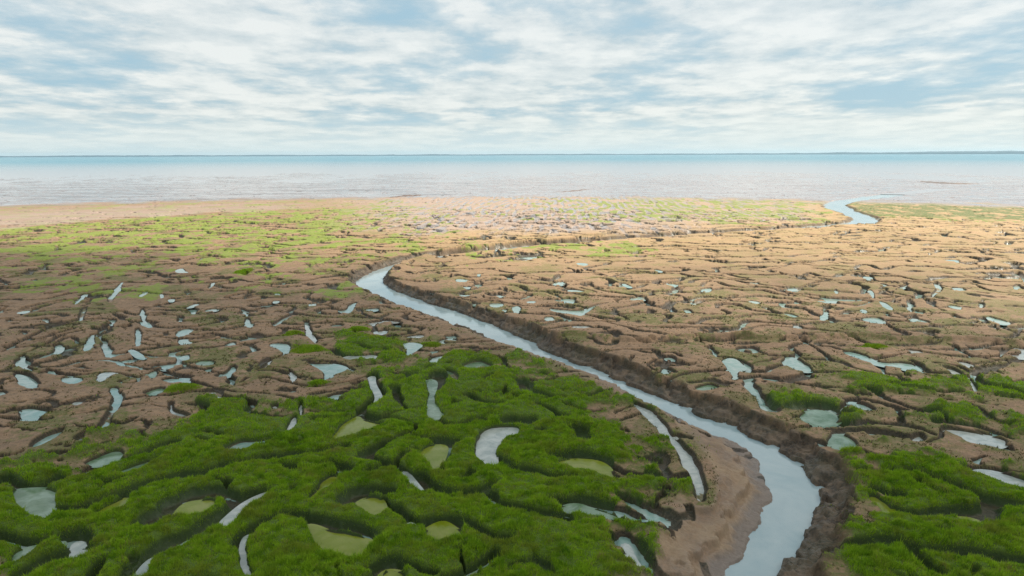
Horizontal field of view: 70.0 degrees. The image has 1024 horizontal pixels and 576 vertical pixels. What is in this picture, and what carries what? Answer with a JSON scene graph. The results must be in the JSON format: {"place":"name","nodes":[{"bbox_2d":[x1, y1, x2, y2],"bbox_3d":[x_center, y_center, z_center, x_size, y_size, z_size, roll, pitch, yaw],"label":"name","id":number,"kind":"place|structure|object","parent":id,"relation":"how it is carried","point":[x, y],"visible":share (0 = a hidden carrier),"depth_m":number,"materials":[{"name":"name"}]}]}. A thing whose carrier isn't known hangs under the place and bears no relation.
{"place":"outdoors","nodes":[
{"label":"outdoors","id":0,"kind":"place"},
{"bbox_2d":[0,171,1023,575],"bbox_3d":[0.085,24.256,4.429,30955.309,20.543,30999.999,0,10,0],"label":"ground","id":1,"kind":"structure","parent":0,"point":[96,241],"depth_m":63.70,"materials":[{"name":"brown soil"}]},
{"bbox_2d":[15,356,31,370],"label":"tidal pool","id":2,"kind":"structure","parent":1,"relation":"on","point":[21,363],"depth_m":54.49,"materials":[{"name":"liquid"}]},
{"bbox_2d":[15,374,37,388],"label":"tidal pool","id":3,"kind":"structure","parent":1,"relation":"on","point":[24,381],"depth_m":49.95,"materials":[{"name":"liquid"}]},
{"bbox_2d":[19,409,44,420],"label":"tidal pool","id":4,"kind":"structure","parent":1,"relation":"on","point":[30,414],"depth_m":43.78,"materials":[{"name":"liquid"}]},
{"bbox_2d":[13,487,56,517],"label":"tidal pool","id":5,"kind":"structure","parent":1,"relation":"on","point":[39,501],"depth_m":32.89,"materials":[{"name":"grey liquid"}]},
{"bbox_2d":[12,541,67,560],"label":"tidal pool","id":6,"kind":"structure","parent":1,"relation":"on","point":[24,551],"depth_m":28.66,"materials":[{"name":"grey liquid"}]},
{"bbox_2d":[33,432,61,446],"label":"tidal pool","id":7,"kind":"structure","parent":1,"relation":"on","point":[46,439],"depth_m":39.93,"materials":[{"name":"liquid"}]},
{"bbox_2d":[41,345,64,357],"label":"tidal pool","id":8,"kind":"structure","parent":1,"relation":"on","point":[59,349],"depth_m":58.08,"materials":[{"name":"liquid"}]},
{"bbox_2d":[62,378,82,383],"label":"tidal pool","id":9,"kind":"structure","parent":1,"relation":"on","point":[71,380],"depth_m":50.35,"materials":[{"name":"liquid"}]},
{"bbox_2d":[69,541,87,556],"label":"tidal pool","id":10,"kind":"structure","parent":1,"relation":"on","point":[76,547],"depth_m":28.87,"materials":[{"name":"liquid"}]},
{"bbox_2d":[75,294,87,303],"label":"tidal pool","id":11,"kind":"structure","parent":1,"relation":"on","point":[82,297],"depth_m":79.10,"materials":[{"name":"liquid"}]},
{"bbox_2d":[83,335,96,350],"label":"tidal pool","id":12,"kind":"structure","parent":1,"relation":"on","point":[89,344],"depth_m":59.88,"materials":[{"name":"liquid"}]},
{"bbox_2d":[87,452,122,467],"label":"tidal pool","id":13,"kind":"structure","parent":1,"relation":"on","point":[106,459],"depth_m":37.28,"materials":[{"name":"grey liquid"}]},
{"bbox_2d":[97,372,117,381],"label":"tidal pool","id":14,"kind":"structure","parent":1,"relation":"on","point":[102,376],"depth_m":51.46,"materials":[{"name":"liquid"}]},
{"bbox_2d":[102,388,122,427],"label":"tidal pool","id":15,"kind":"structure","parent":1,"relation":"on","point":[117,397],"depth_m":46.23,"materials":[{"name":"liquid"}]},
{"bbox_2d":[99,498,128,511],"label":"tidal pool","id":16,"kind":"structure","parent":1,"relation":"on","point":[121,502],"depth_m":32.49,"materials":[{"name":"liquid"}]},
{"bbox_2d":[108,282,123,298],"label":"tidal pool","id":17,"kind":"structure","parent":1,"relation":"on","point":[116,291],"depth_m":83.13,"materials":[{"name":"liquid"}]},
{"bbox_2d":[121,463,144,471],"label":"tidal pool","id":18,"kind":"structure","parent":1,"relation":"on","point":[127,470],"depth_m":36.32,"materials":[{"name":"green liquid"}]},
{"bbox_2d":[128,350,146,359],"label":"tidal pool","id":19,"kind":"structure","parent":1,"relation":"on","point":[136,354],"depth_m":56.69,"materials":[{"name":"liquid"}]},
{"bbox_2d":[135,330,141,345],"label":"tidal pool","id":20,"kind":"structure","parent":1,"relation":"on","point":[138,338],"depth_m":61.94,"materials":[{"name":"liquid"}]},
{"bbox_2d":[135,557,153,574],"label":"tidal pool","id":21,"kind":"structure","parent":1,"relation":"on","point":[143,567],"depth_m":27.46,"materials":[{"name":"liquid"}]},
{"bbox_2d":[140,310,149,327],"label":"tidal pool","id":22,"kind":"structure","parent":1,"relation":"on","point":[144,322],"depth_m":68.48,"materials":[{"name":"liquid"}]},
{"bbox_2d":[145,372,156,377],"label":"tidal pool","id":23,"kind":"structure","parent":1,"relation":"on","point":[152,375],"depth_m":51.65,"materials":[{"name":"grey liquid"}]},
{"bbox_2d":[146,389,163,395],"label":"tidal pool","id":24,"kind":"structure","parent":1,"relation":"on","point":[155,392],"depth_m":47.75,"materials":[{"name":"grey liquid"}]},
{"bbox_2d":[160,366,173,370],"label":"tidal pool","id":25,"kind":"structure","parent":1,"relation":"on","point":[165,368],"depth_m":53.33,"materials":[{"name":"liquid"}]},
{"bbox_2d":[170,405,183,415],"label":"tidal pool","id":26,"kind":"structure","parent":1,"relation":"on","point":[172,412],"depth_m":43.86,"materials":[{"name":"liquid"}]},
{"bbox_2d":[163,378,191,382],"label":"tidal pool","id":27,"kind":"structure","parent":1,"relation":"on","point":[183,380],"depth_m":50.26,"materials":[{"name":"liquid"}]},
{"bbox_2d":[175,269,187,272],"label":"tidal pool","id":28,"kind":"structure","parent":1,"relation":"on","point":[180,271],"depth_m":97.56,"materials":[{"name":"liquid"}]},
{"bbox_2d":[163,382,203,395],"bbox_3d":[-21.492,6.606,47.702,2.650,0.744,2.816,0,10,0],"label":"grass tussock","id":29,"kind":"object","parent":1,"relation":"on","point":[186,386],"depth_m":47.65,"materials":[{"name":"green plant"}]},
{"bbox_2d":[176,329,192,336],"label":"tidal pool","id":30,"kind":"structure","parent":1,"relation":"on","point":[183,332],"depth_m":63.80,"materials":[{"name":"liquid"}]},
{"bbox_2d":[179,355,189,360],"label":"tidal pool","id":31,"kind":"structure","parent":1,"relation":"on","point":[186,357],"depth_m":55.81,"materials":[{"name":"liquid"}]},
{"bbox_2d":[178,339,191,344],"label":"tidal pool","id":32,"kind":"structure","parent":1,"relation":"on","point":[184,341],"depth_m":60.41,"materials":[{"name":"liquid"}]},
{"bbox_2d":[174,500,213,513],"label":"tidal pool","id":33,"kind":"structure","parent":1,"relation":"on","point":[194,505],"depth_m":32.27,"materials":[{"name":"liquid"}]},
{"bbox_2d":[195,361,213,365],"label":"tidal pool","id":34,"kind":"structure","parent":1,"relation":"on","point":[203,363],"depth_m":54.33,"materials":[{"name":"grey liquid"}]},
{"bbox_2d":[219,367,235,377],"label":"tidal pool","id":35,"kind":"structure","parent":1,"relation":"on","point":[230,372],"depth_m":51.82,"materials":[{"name":"liquid"}]},
{"bbox_2d":[220,492,264,525],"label":"tidal pool","id":36,"kind":"structure","parent":1,"relation":"on","point":[227,518],"depth_m":31.72,"materials":[{"name":"liquid"}]},
{"bbox_2d":[233,267,252,274],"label":"grass tussock","id":37,"kind":"object","parent":1,"relation":"on","point":[243,271],"depth_m":96.09,"materials":[{"name":"green plant"}]},
{"bbox_2d":[239,534,250,574],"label":"tidal pool","id":38,"kind":"structure","parent":1,"relation":"on","point":[243,561],"depth_m":28.25,"materials":[{"name":"liquid"}]},
{"bbox_2d":[230,440,266,448],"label":"tidal pool","id":39,"kind":"structure","parent":1,"relation":"on","point":[244,445],"depth_m":39.08,"materials":[{"name":"liquid"}]},
{"bbox_2d":[244,319,253,327],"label":"tidal pool","id":40,"kind":"structure","parent":1,"relation":"on","point":[247,324],"depth_m":66.71,"materials":[{"name":"liquid"}]},
{"bbox_2d":[270,344,289,355],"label":"tidal pool","id":41,"kind":"structure","parent":1,"relation":"on","point":[284,348],"depth_m":58.74,"materials":[{"name":"liquid"}]},
{"bbox_2d":[273,317,288,325],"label":"tidal pool","id":42,"kind":"structure","parent":1,"relation":"on","point":[279,322],"depth_m":67.87,"materials":[{"name":"liquid"}]},
{"bbox_2d":[287,418,295,429],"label":"tidal pool","id":43,"kind":"structure","parent":1,"relation":"on","point":[292,423],"depth_m":42.09,"materials":[{"name":"liquid"}]},
{"bbox_2d":[288,372,296,382],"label":"tidal pool","id":44,"kind":"structure","parent":1,"relation":"on","point":[292,377],"depth_m":50.84,"materials":[{"name":"liquid"}]},
{"bbox_2d":[282,330,304,335],"bbox_3d":[-18.633,3.992,62.545,1.961,0.833,2.206,0,10,0],"label":"grass tussock","id":45,"kind":"object","parent":1,"relation":"on","point":[292,332],"depth_m":62.62,"materials":[{"name":"green plant"}]},
{"bbox_2d":[289,343,329,353],"bbox_3d":[-15.860,4.892,57.658,3.540,0.850,2.793,0,10,0],"label":"grass tussock","id":46,"kind":"object","parent":1,"relation":"on","point":[306,348],"depth_m":57.38,"materials":[{"name":"green plant"}]},
{"bbox_2d":[305,325,316,342],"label":"tidal pool","id":47,"kind":"structure","parent":1,"relation":"on","point":[309,334],"depth_m":62.93,"materials":[{"name":"liquid"}]},
{"bbox_2d":[307,379,331,386],"bbox_3d":[-12.931,6.468,49.103,1.794,0.847,1.159,0,10,0],"label":"grass tussock","id":48,"kind":"object","parent":1,"relation":"on","point":[320,382],"depth_m":48.99,"materials":[{"name":"green plant"}]},
{"bbox_2d":[313,477,336,496],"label":"tidal pool","id":49,"kind":"structure","parent":1,"relation":"on","point":[326,483],"depth_m":34.53,"materials":[{"name":"liquid"}]},
{"bbox_2d":[312,364,348,379],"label":"tidal pool","id":50,"kind":"structure","parent":1,"relation":"on","point":[329,370],"depth_m":52.93,"materials":[{"name":"liquid"}]},
{"bbox_2d":[329,395,340,399],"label":"tidal pool","id":51,"kind":"structure","parent":1,"relation":"on","point":[335,397],"depth_m":46.65,"materials":[{"name":"liquid"}]},
{"bbox_2d":[307,524,372,555],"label":"tidal pool","id":52,"kind":"structure","parent":1,"relation":"on","point":[346,544],"depth_m":29.39,"materials":[{"name":"liquid"}]},
{"bbox_2d":[338,303,356,312],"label":"tidal pool","id":53,"kind":"structure","parent":1,"relation":"on","point":[350,308],"depth_m":73.00,"materials":[{"name":"liquid"}]},
{"bbox_2d":[334,416,379,437],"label":"tidal pool","id":54,"kind":"structure","parent":1,"relation":"on","point":[355,424],"depth_m":41.67,"materials":[{"name":"liquid"}]},
{"bbox_2d":[347,326,371,332],"bbox_3d":[-13.488,3.653,64.031,2.207,0.797,2.166,-4,11,-21],"label":"grass tussock","id":55,"kind":"object","parent":1,"relation":"on","point":[359,328],"depth_m":63.76,"materials":[{"name":"green plant"}]},
{"bbox_2d":[343,355,376,358],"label":"tidal pool","id":56,"kind":"structure","parent":1,"relation":"on","point":[355,357],"depth_m":55.79,"materials":[{"name":"liquid"}]},
{"bbox_2d":[356,497,387,514],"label":"tidal pool","id":57,"kind":"structure","parent":1,"relation":"on","point":[374,506],"depth_m":32.35,"materials":[{"name":"liquid"}]},
{"bbox_2d":[367,376,381,402],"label":"tidal pool","id":58,"kind":"structure","parent":1,"relation":"on","point":[374,388],"depth_m":48.40,"materials":[{"name":"liquid"}]},
{"bbox_2d":[373,331,387,334],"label":"tidal pool","id":59,"kind":"structure","parent":1,"relation":"on","point":[381,333],"depth_m":63.54,"materials":[{"name":"liquid"}]},
{"bbox_2d":[369,321,398,325],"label":"tidal pool","id":60,"kind":"structure","parent":1,"relation":"on","point":[373,324],"depth_m":67.30,"materials":[{"name":"liquid"}]},
{"bbox_2d":[378,569,402,575],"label":"tidal pool","id":61,"kind":"structure","parent":1,"relation":"on","point":[391,572],"depth_m":27.07,"materials":[{"name":"liquid"}]},
{"bbox_2d":[403,343,422,354],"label":"tidal pool","id":62,"kind":"structure","parent":1,"relation":"on","point":[411,348],"depth_m":58.60,"materials":[{"name":"liquid"}]},
{"bbox_2d":[402,471,423,489],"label":"tidal pool","id":63,"kind":"structure","parent":1,"relation":"on","point":[411,477],"depth_m":34.77,"materials":[{"name":"liquid"}]},
{"bbox_2d":[407,335,423,337],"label":"tidal pool","id":64,"kind":"structure","parent":1,"relation":"on","point":[420,336],"depth_m":62.10,"materials":[{"name":"liquid"}]},
{"bbox_2d":[420,341,441,346],"bbox_3d":[-6.675,4.649,59.594,1.989,0.667,1.852,0,10,0],"label":"grass tussock","id":65,"kind":"object","parent":1,"relation":"on","point":[431,344],"depth_m":59.46,"materials":[{"name":"green plant"}]},
{"bbox_2d":[425,379,443,419],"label":"tidal pool","id":66,"kind":"structure","parent":1,"relation":"on","point":[434,411],"depth_m":45.64,"materials":[{"name":"grey liquid"}]},
{"bbox_2d":[421,444,448,468],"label":"tidal pool","id":67,"kind":"structure","parent":1,"relation":"on","point":[436,455],"depth_m":37.77,"materials":[{"name":"liquid"}]},
{"bbox_2d":[429,356,442,362],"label":"tidal pool","id":68,"kind":"structure","parent":1,"relation":"on","point":[434,359],"depth_m":55.16,"materials":[{"name":"liquid"}]},
{"bbox_2d":[426,521,459,538],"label":"tidal pool","id":69,"kind":"structure","parent":1,"relation":"on","point":[441,529],"depth_m":30.23,"materials":[{"name":"liquid"}]},
{"bbox_2d":[456,279,467,281],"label":"tidal pool","id":70,"kind":"structure","parent":1,"relation":"on","point":[460,280],"depth_m":89.50,"materials":[{"name":"liquid"}]},
{"bbox_2d":[464,362,488,367],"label":"tidal pool","id":71,"kind":"structure","parent":1,"relation":"on","point":[478,364],"depth_m":53.81,"materials":[{"name":"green liquid"}]},
{"bbox_2d":[490,304,502,306],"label":"tidal pool","id":72,"kind":"structure","parent":1,"relation":"on","point":[496,305],"depth_m":74.68,"materials":[{"name":"liquid"}]},
{"bbox_2d":[476,427,518,463],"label":"tidal pool","id":73,"kind":"structure","parent":1,"relation":"on","point":[488,442],"depth_m":39.30,"materials":[{"name":"liquid"}]},
{"bbox_2d":[0,292,1023,575],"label":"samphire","id":74,"kind":"object","parent":1,"relation":"on","point":[544,376],"visible":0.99,"depth_m":53.05,"materials":[{"name":"green plant"}]},
{"bbox_2d":[512,306,520,312],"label":"tidal pool","id":75,"kind":"structure","parent":1,"relation":"on","point":[516,309],"depth_m":72.73,"materials":[{"name":"liquid"}]},
{"bbox_2d":[544,317,554,320],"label":"tidal pool","id":76,"kind":"structure","parent":1,"relation":"on","point":[548,319],"depth_m":68.30,"materials":[{"name":"liquid"}]},
{"bbox_2d":[553,282,564,285],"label":"tidal pool","id":77,"kind":"structure","parent":1,"relation":"on","point":[559,283],"depth_m":86.87,"materials":[{"name":"liquid"}]},
{"bbox_2d":[550,305,597,315],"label":"tidal pool","id":78,"kind":"structure","parent":1,"relation":"on","point":[579,313],"depth_m":71.70,"materials":[{"name":"liquid"}]},
{"bbox_2d":[559,459,612,477],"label":"tidal pool","id":79,"kind":"structure","parent":1,"relation":"on","point":[600,467],"depth_m":36.37,"materials":[{"name":"liquid"}]},
{"bbox_2d":[562,503,617,519],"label":"tidal pool","id":80,"kind":"structure","parent":1,"relation":"on","point":[570,507],"depth_m":31.88,"materials":[{"name":"grey liquid"}]},
{"bbox_2d":[356,194,901,575],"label":"creek","id":81,"kind":"structure","parent":1,"relation":"in","point":[776,537],"depth_m":38.50,"materials":[{"name":"liquid"}]},
{"bbox_2d":[621,543,640,565],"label":"tidal pool","id":82,"kind":"structure","parent":1,"relation":"on","point":[628,549],"depth_m":28.44,"materials":[{"name":"liquid"}]},
{"bbox_2d":[630,297,645,300],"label":"tidal pool","id":83,"kind":"structure","parent":1,"relation":"on","point":[638,298],"depth_m":77.51,"materials":[{"name":"liquid"}]},
{"bbox_2d":[634,405,703,501],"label":"tidal pool","id":84,"kind":"structure","parent":1,"relation":"on","point":[689,466],"depth_m":37.77,"materials":[{"name":"liquid"}]},
{"bbox_2d":[696,385,716,389],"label":"tidal pool","id":85,"kind":"structure","parent":1,"relation":"on","point":[707,387],"depth_m":48.36,"materials":[{"name":"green liquid"}]},
{"bbox_2d":[722,358,746,379],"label":"tidal pool","id":86,"kind":"structure","parent":1,"relation":"on","point":[734,367],"depth_m":53.09,"materials":[{"name":"liquid"}]},
{"bbox_2d":[782,357,811,372],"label":"tidal pool","id":87,"kind":"structure","parent":1,"relation":"on","point":[794,363],"depth_m":53.53,"materials":[{"name":"liquid"}]},
{"bbox_2d":[800,410,841,427],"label":"tidal pool","id":88,"kind":"structure","parent":1,"relation":"on","point":[820,418],"depth_m":42.66,"materials":[{"name":"grey liquid"}]},
{"bbox_2d":[820,312,828,320],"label":"tidal pool","id":89,"kind":"structure","parent":1,"relation":"on","point":[824,316],"depth_m":69.15,"materials":[{"name":"liquid"}]},
{"bbox_2d":[827,434,855,449],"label":"tidal pool","id":90,"kind":"structure","parent":1,"relation":"on","point":[837,441],"depth_m":39.14,"materials":[{"name":"grey liquid"}]},
{"bbox_2d":[848,402,871,409],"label":"tidal pool","id":91,"kind":"structure","parent":1,"relation":"on","point":[859,406],"depth_m":44.66,"materials":[{"name":"liquid"}]},
{"bbox_2d":[858,343,889,348],"bbox_3d":[28.556,4.598,57.979,2.585,0.622,1.667,0,10,0],"label":"grass tussock","id":92,"kind":"object","parent":1,"relation":"on","point":[875,345],"depth_m":57.84,"materials":[{"name":"green plant"}]},
{"bbox_2d":[863,318,885,323],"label":"tidal pool","id":93,"kind":"structure","parent":1,"relation":"on","point":[876,320],"depth_m":67.44,"materials":[{"name":"liquid"}]},
{"bbox_2d":[869,497,894,512],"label":"tidal pool","id":94,"kind":"structure","parent":1,"relation":"on","point":[883,507],"depth_m":32.15,"materials":[{"name":"liquid"}]},
{"bbox_2d":[844,352,923,372],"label":"tidal pool","id":95,"kind":"structure","parent":1,"relation":"on","point":[903,367],"depth_m":53.46,"materials":[{"name":"liquid"}]},
{"bbox_2d":[879,301,892,309],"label":"tidal pool","id":96,"kind":"structure","parent":1,"relation":"on","point":[885,305],"depth_m":73.55,"materials":[{"name":"liquid"}]},
{"bbox_2d":[909,319,927,322],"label":"tidal pool","id":97,"kind":"structure","parent":1,"relation":"on","point":[913,320],"depth_m":67.38,"materials":[{"name":"liquid"}]},
{"bbox_2d":[932,285,941,296],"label":"tidal pool","id":98,"kind":"structure","parent":1,"relation":"on","point":[938,287],"depth_m":83.24,"materials":[{"name":"liquid"}]},
{"bbox_2d":[920,181,976,183],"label":"mud bar","id":99,"kind":"object","parent":1,"relation":"on","point":[947,183],"visible":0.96,"depth_m":389.59,"materials":[{"name":"grey soil"}]},
{"bbox_2d":[959,362,973,367],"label":"tidal pool","id":100,"kind":"structure","parent":1,"relation":"on","point":[966,364],"depth_m":53.39,"materials":[{"name":"liquid"}]},
{"bbox_2d":[957,516,980,522],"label":"tidal pool","id":101,"kind":"structure","parent":1,"relation":"on","point":[969,518],"depth_m":30.98,"materials":[{"name":"liquid"}]},
{"bbox_2d":[943,430,1007,448],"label":"tidal pool","id":102,"kind":"structure","parent":1,"relation":"on","point":[983,439],"depth_m":39.48,"materials":[{"name":"liquid"}]},
{"bbox_2d":[986,317,1009,324],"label":"tidal pool","id":103,"kind":"structure","parent":1,"relation":"on","point":[1000,322],"depth_m":66.88,"materials":[{"name":"liquid"}]},
{"bbox_2d":[974,469,1023,485],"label":"tidal pool","id":104,"kind":"structure","parent":1,"relation":"on","point":[1005,478],"depth_m":34.87,"materials":[{"name":"liquid"}]},
{"bbox_2d":[1012,348,1023,359],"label":"tidal pool","id":105,"kind":"structure","parent":1,"relation":"on","point":[1020,356],"depth_m":55.70,"materials":[{"name":"liquid"}]},
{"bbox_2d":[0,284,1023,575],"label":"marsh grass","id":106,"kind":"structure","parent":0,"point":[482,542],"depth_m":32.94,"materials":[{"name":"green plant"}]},
{"bbox_2d":[0,154,1023,194],"bbox_3d":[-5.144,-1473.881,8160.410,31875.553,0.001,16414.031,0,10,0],"label":"sea","id":107,"kind":"structure","parent":0,"point":[947,166],"depth_m":978.02,"materials":[{"name":"liquid"}]},
{"bbox_2d":[0,217,1023,575],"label":"seepage water","id":108,"kind":"structure","parent":0,"point":[648,515],"depth_m":53.47,"materials":[{"name":"grey liquid"}]},
{"bbox_2d":[0,151,1023,156],"bbox_3d":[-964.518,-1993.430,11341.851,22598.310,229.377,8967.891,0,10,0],"label":"hills","id":109,"kind":"structure","parent":0,"point":[974,152],"depth_m":12063.41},
{"bbox_2d":[0,0,1023,155],"label":"sky","id":110,"kind":"structure","parent":0,"point":[78,77],"materials":[{"name":"white"}]}
]}

